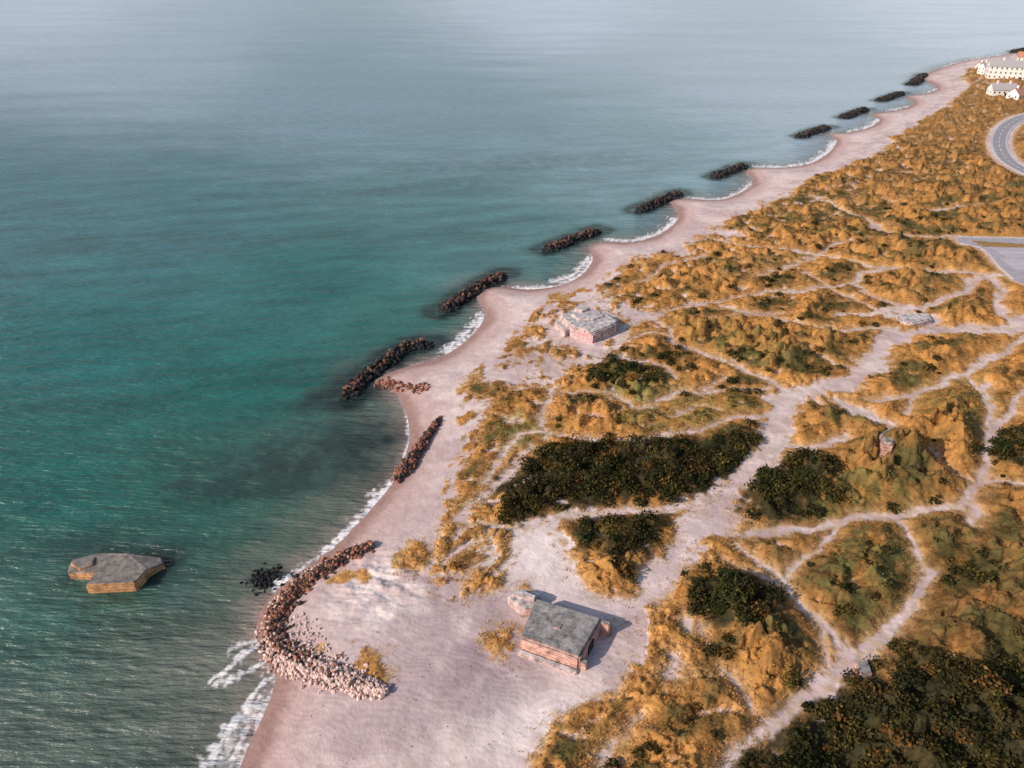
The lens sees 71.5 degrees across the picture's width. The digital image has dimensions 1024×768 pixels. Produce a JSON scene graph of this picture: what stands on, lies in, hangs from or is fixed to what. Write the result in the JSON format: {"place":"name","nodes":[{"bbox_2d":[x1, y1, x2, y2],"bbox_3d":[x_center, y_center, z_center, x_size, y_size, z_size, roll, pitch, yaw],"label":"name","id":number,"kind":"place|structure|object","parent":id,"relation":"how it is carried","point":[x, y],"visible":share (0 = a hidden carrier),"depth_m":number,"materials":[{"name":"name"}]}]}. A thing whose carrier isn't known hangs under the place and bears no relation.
{"place":"outdoors","nodes":[
{"label":"outdoors","id":0,"kind":"place"},
{"bbox_2d":[0,0,1023,767],"bbox_3d":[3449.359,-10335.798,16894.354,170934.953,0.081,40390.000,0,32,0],"label":"sea water","id":1,"kind":"structure","parent":0,"point":[242,242],"depth_m":295.98,"materials":[{"name":"teal liquid"}]},
{"bbox_2d":[68,553,165,592],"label":"sunken bunker","id":2,"kind":"object","parent":1,"relation":"in","point":[112,572],"visible":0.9,"depth_m":131.23,"materials":[{"name":"concrete"}]},
{"bbox_2d":[239,562,293,595],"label":"seaweed boulders","id":3,"kind":"object","parent":1,"relation":"in","point":[266,581],"visible":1,"depth_m":131.49,"materials":[{"name":"black stone"}]},
{"bbox_2d":[339,337,434,400],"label":"rock breakwater","id":4,"kind":"object","parent":1,"relation":"in","point":[364,374],"visible":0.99,"depth_m":196.02,"materials":[{"name":"grey stone"}]},
{"bbox_2d":[438,272,506,313],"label":"rock breakwater","id":5,"kind":"object","parent":1,"relation":"in","point":[493,278],"visible":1,"depth_m":237.47,"materials":[{"name":"grey stone"}]},
{"bbox_2d":[542,228,601,251],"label":"rock breakwater","id":6,"kind":"object","parent":1,"relation":"in","point":[566,241],"visible":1,"depth_m":278.79,"materials":[{"name":"grey stone"}]},
{"bbox_2d":[634,190,682,212],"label":"rock breakwater","id":7,"kind":"object","parent":1,"relation":"in","point":[666,198],"visible":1,"depth_m":320.56,"materials":[{"name":"grey stone"}]},
{"bbox_2d":[710,162,747,178],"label":"rock breakwater","id":8,"kind":"object","parent":1,"relation":"in","point":[731,170],"visible":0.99,"depth_m":363.47,"materials":[{"name":"grey stone"}]},
{"bbox_2d":[795,124,831,137],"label":"rock breakwater","id":9,"kind":"object","parent":1,"relation":"in","point":[818,129],"visible":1,"depth_m":439.81,"materials":[{"name":"grey stone"}]},
{"bbox_2d":[838,106,869,118],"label":"rock breakwater","id":10,"kind":"object","parent":1,"relation":"in","point":[850,114],"visible":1,"depth_m":487.66,"materials":[{"name":"grey stone"}]},
{"bbox_2d":[874,91,904,101],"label":"rock breakwater","id":11,"kind":"object","parent":1,"relation":"in","point":[889,96],"visible":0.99,"depth_m":539.92,"materials":[{"name":"grey stone"}]},
{"bbox_2d":[905,73,928,85],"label":"rock breakwater","id":12,"kind":"object","parent":1,"relation":"in","point":[918,79],"visible":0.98,"depth_m":606.06,"materials":[{"name":"grey stone"}]},
{"bbox_2d":[1010,47,1023,52],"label":"rock breakwater","id":13,"kind":"object","parent":1,"relation":"in","point":[1016,50],"visible":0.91,"depth_m":774.00,"materials":[{"name":"grey stone"}]},
{"bbox_2d":[240,53,1023,767],"bbox_3d":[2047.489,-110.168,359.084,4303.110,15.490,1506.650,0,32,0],"label":"dune terrain","id":14,"kind":"structure","parent":0,"point":[442,703],"depth_m":145.43,"materials":[{"name":"beige sand"}]},
{"bbox_2d":[252,540,392,700],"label":"rock revetment","id":15,"kind":"object","parent":14,"relation":"on","point":[284,651],"visible":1,"depth_m":116.74,"materials":[{"name":"beige stone"}]},
{"bbox_2d":[284,612,361,686],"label":"loose stones","id":16,"kind":"object","parent":14,"relation":"on","point":[307,641],"visible":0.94,"depth_m":118.60,"materials":[{"name":"beige stone"}]},
{"bbox_2d":[373,376,429,393],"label":"scattered boulders","id":17,"kind":"object","parent":14,"relation":"on","point":[388,381],"visible":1,"depth_m":187.68,"materials":[{"name":"brown stone"}]},
{"bbox_2d":[391,415,442,482],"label":"rock groyne","id":18,"kind":"object","parent":14,"relation":"on","point":[420,445],"visible":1,"depth_m":161.62,"materials":[{"name":"brown stone"}]},
{"bbox_2d":[310,447,608,764],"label":"beach debris","id":19,"kind":"object","parent":14,"relation":"on","point":[455,647],"visible":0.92,"depth_m":112.60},
{"bbox_2d":[508,589,610,674],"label":"bunker","id":20,"kind":"object","parent":14,"relation":"on","point":[560,638],"visible":0.98,"depth_m":114.99,"materials":[{"name":"concrete"}]},
{"bbox_2d":[588,638,593,654],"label":"doorway","id":21,"kind":"structure","parent":20,"relation":"in","point":[591,645],"depth_m":114.76,"materials":[{"name":"black"}]},
{"bbox_2d":[554,304,617,342],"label":"graffiti bunker","id":22,"kind":"object","parent":14,"relation":"on","point":[583,322],"visible":0.94,"depth_m":207.68,"materials":[{"name":"concrete"}]},
{"bbox_2d":[606,357,616,366],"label":"shrub","id":23,"kind":"object","parent":14,"relation":"on","point":[611,360],"visible":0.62,"depth_m":191.36,"materials":[{"name":"green plant"}]},
{"bbox_2d":[626,373,640,380],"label":"shrub","id":24,"kind":"object","parent":14,"relation":"on","point":[632,377],"visible":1,"depth_m":180.99,"materials":[{"name":"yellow plant"}]},
{"bbox_2d":[316,262,1023,767],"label":"dune grass","id":25,"kind":"structure","parent":14,"relation":"on","point":[662,548],"depth_m":142.73,"materials":[{"name":"yellow plant"}]},
{"bbox_2d":[707,594,729,616],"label":"shrub","id":26,"kind":"object","parent":14,"relation":"on","point":[720,606],"visible":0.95,"depth_m":120.92,"materials":[{"name":"green plant"}]},
{"bbox_2d":[712,567,755,602],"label":"shrub","id":27,"kind":"object","parent":14,"relation":"on","point":[728,582],"visible":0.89,"depth_m":121.15,"materials":[{"name":"green plant"}]},
{"bbox_2d":[450,139,1023,767],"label":"heather clumps","id":28,"kind":"object","parent":14,"relation":"on","point":[814,405],"visible":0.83,"depth_m":188.05,"materials":[{"name":"orange plant"}]},
{"bbox_2d":[495,202,1023,767],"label":"shrub thicket","id":29,"kind":"object","parent":14,"relation":"on","point":[857,696],"visible":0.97,"depth_m":131.15,"materials":[{"name":"green plant"}]},
{"bbox_2d":[754,462,783,482],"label":"shrub","id":30,"kind":"object","parent":14,"relation":"on","point":[765,473],"visible":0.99,"depth_m":149.14,"materials":[{"name":"green plant"}]},
{"bbox_2d":[548,83,1023,305],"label":"heath grass","id":31,"kind":"structure","parent":14,"relation":"on","point":[857,253],"depth_m":292.59,"materials":[{"name":"orange plant"}]},
{"bbox_2d":[793,466,817,483],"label":"shrub","id":32,"kind":"object","parent":14,"relation":"on","point":[803,472],"visible":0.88,"depth_m":149.78,"materials":[{"name":"green plant"}]},
{"bbox_2d":[853,661,871,678],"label":"pillbox","id":33,"kind":"structure","parent":14,"relation":"on","point":[863,667],"depth_m":110.92,"materials":[{"name":"concrete"}]},
{"bbox_2d":[878,428,894,457],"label":"ruined bunker","id":34,"kind":"object","parent":14,"relation":"on","point":[886,445],"visible":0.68,"depth_m":154.17,"materials":[{"name":"concrete"}]},
{"bbox_2d":[896,313,931,325],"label":"concrete platform","id":35,"kind":"structure","parent":14,"relation":"on","point":[921,319],"depth_m":214.27,"materials":[{"name":"white concrete"}]},
{"bbox_2d":[977,64,985,74],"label":"walls","id":36,"kind":"structure","parent":14,"relation":"on","point":[980,70],"depth_m":623.18,"materials":[{"name":"grey paint"}]},
{"bbox_2d":[956,236,1023,282],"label":"parking lot","id":37,"kind":"structure","parent":14,"relation":"on","point":[1006,254],"depth_m":264.65,"materials":[{"name":"grey asphalt"}]},
{"bbox_2d":[986,80,1017,96],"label":"cottage","id":38,"kind":"structure","parent":14,"relation":"on","point":[997,88],"depth_m":528.34,"materials":[{"name":"grey paint"}]},
{"bbox_2d":[988,436,1017,454],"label":"shrub","id":39,"kind":"object","parent":14,"relation":"on","point":[999,442],"visible":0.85,"depth_m":159.04,"materials":[{"name":"green plant"}]},
{"bbox_2d":[984,57,1023,79],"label":"hotel","id":40,"kind":"structure","parent":14,"relation":"on","point":[1000,68],"depth_m":598.33,"materials":[{"name":"grey paint"}]},
{"bbox_2d":[984,65,1023,78],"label":"windows","id":41,"kind":"structure","parent":40,"relation":"in","point":[987,65],"depth_m":599.12,"materials":[{"name":"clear glass"}]},
{"bbox_2d":[1006,85,1023,99],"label":"cottage","id":42,"kind":"structure","parent":14,"relation":"on","point":[1017,93],"depth_m":516.33,"materials":[{"name":"grey paint"}]},
{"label":"walls","id":43,"kind":"object","parent":14,"relation":"on","visible":0},
{"bbox_2d":[1016,51,1023,57],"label":"roof","id":44,"kind":"structure","parent":43,"relation":"on","point":[1020,54],"depth_m":655.06,"materials":[{"name":"brown tile"}]},
{"bbox_2d":[991,114,1023,173],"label":"road","id":45,"kind":"structure","parent":0,"point":[999,143],"depth_m":406.59,"materials":[{"name":"grey asphalt"}]}
]}

